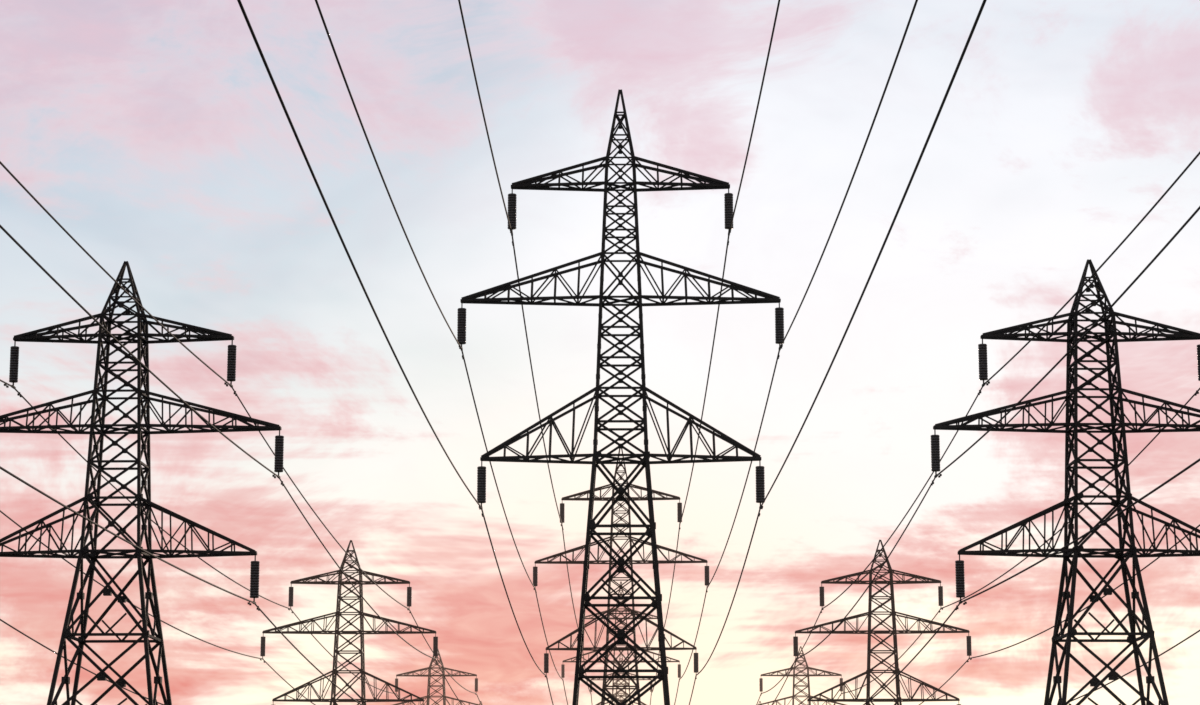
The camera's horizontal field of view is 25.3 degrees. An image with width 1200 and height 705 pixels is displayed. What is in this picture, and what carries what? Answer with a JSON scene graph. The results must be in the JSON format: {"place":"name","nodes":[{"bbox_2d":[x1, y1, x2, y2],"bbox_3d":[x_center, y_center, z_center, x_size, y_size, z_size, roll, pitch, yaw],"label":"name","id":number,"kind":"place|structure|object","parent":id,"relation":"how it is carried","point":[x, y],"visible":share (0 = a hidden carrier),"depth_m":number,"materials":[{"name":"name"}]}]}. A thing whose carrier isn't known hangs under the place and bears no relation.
{"place":"outdoors","nodes":[
{"label":"outdoors","id":0,"kind":"place"},
{"bbox_2d":[0,0,1199,704],"label":"sky","id":1,"kind":"structure","parent":0,"point":[158,134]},
{"label":"ground","id":2,"kind":"structure","parent":0,"visible":0},
{"bbox_2d":[0,261,283,704],"bbox_3d":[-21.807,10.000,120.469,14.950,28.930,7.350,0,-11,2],"label":"pylon","id":3,"kind":"object","parent":2,"relation":"on","point":[84,551],"visible":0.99,"depth_m":121.31,"materials":[{"name":"metal"}]},
{"bbox_2d":[0,161,481,704],"bbox_3d":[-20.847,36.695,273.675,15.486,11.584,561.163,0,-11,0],"label":"conductors","id":4,"kind":"object","parent":3,"relation":"attached to","point":[144,513],"visible":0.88,"depth_m":121.38,"materials":[{"name":"black metal"}]},
{"bbox_2d":[260,540,437,704],"bbox_3d":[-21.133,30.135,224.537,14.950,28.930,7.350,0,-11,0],"label":"pylon","id":5,"kind":"object","parent":2,"relation":"on","point":[340,583],"visible":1,"depth_m":225.51,"materials":[{"name":"metal"}]},
{"bbox_2d":[393,650,478,704],"bbox_3d":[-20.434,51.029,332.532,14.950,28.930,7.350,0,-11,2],"label":"pylon","id":6,"kind":"object","parent":2,"relation":"on","point":[429,686],"visible":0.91,"depth_m":334.10,"materials":[{"name":"metal"}]},
{"bbox_2d":[457,89,783,704],"bbox_3d":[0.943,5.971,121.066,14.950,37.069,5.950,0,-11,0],"label":"pylon","id":7,"kind":"object","parent":2,"relation":"on","point":[709,183],"visible":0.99,"depth_m":122.03,"materials":[{"name":"metal"}]},
{"bbox_2d":[237,0,986,704],"bbox_3d":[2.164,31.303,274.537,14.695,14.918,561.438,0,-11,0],"label":"conductors","id":8,"kind":"object","parent":7,"relation":"attached to","point":[521,300],"visible":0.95,"depth_m":90.71,"materials":[{"name":"black metal"}]},
{"bbox_2d":[533,449,708,704],"bbox_3d":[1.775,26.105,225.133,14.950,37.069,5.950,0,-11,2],"label":"pylon","id":9,"kind":"object","parent":2,"relation":"on","point":[632,611],"visible":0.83,"depth_m":226.33,"materials":[{"name":"metal"}]},
{"bbox_2d":[561,581,680,704],"bbox_3d":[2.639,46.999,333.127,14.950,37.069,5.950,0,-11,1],"label":"pylon","id":10,"kind":"object","parent":2,"relation":"on","point":[613,683],"visible":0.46,"depth_m":334.54,"materials":[{"name":"metal"}]},
{"bbox_2d":[590,655,652,704],"bbox_3d":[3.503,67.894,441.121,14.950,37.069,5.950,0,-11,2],"label":"pylon","id":11,"kind":"object","parent":2,"relation":"on","point":[622,684],"visible":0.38,"depth_m":443.31,"materials":[{"name":"metal"}]},
{"bbox_2d":[758,646,845,704],"bbox_3d":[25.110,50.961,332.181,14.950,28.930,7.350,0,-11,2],"label":"pylon","id":12,"kind":"object","parent":2,"relation":"on","point":[796,686],"visible":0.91,"depth_m":333.75,"materials":[{"name":"metal"}]},
{"bbox_2d":[793,540,971,704],"bbox_3d":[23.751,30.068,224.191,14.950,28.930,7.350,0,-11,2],"label":"pylon","id":13,"kind":"object","parent":2,"relation":"on","point":[894,632],"visible":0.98,"depth_m":225.28,"materials":[{"name":"metal"}]},
{"bbox_2d":[931,259,1199,704],"bbox_3d":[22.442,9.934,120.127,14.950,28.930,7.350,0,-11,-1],"label":"pylon","id":14,"kind":"object","parent":2,"relation":"on","point":[1132,550],"visible":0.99,"depth_m":120.98,"materials":[{"name":"metal"}]},
{"bbox_2d":[756,152,1199,704],"bbox_3d":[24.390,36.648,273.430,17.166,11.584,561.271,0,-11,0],"label":"conductors","id":15,"kind":"object","parent":14,"relation":"hanging from","point":[1095,323],"visible":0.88,"depth_m":116.33,"materials":[{"name":"black metal"}]}
]}

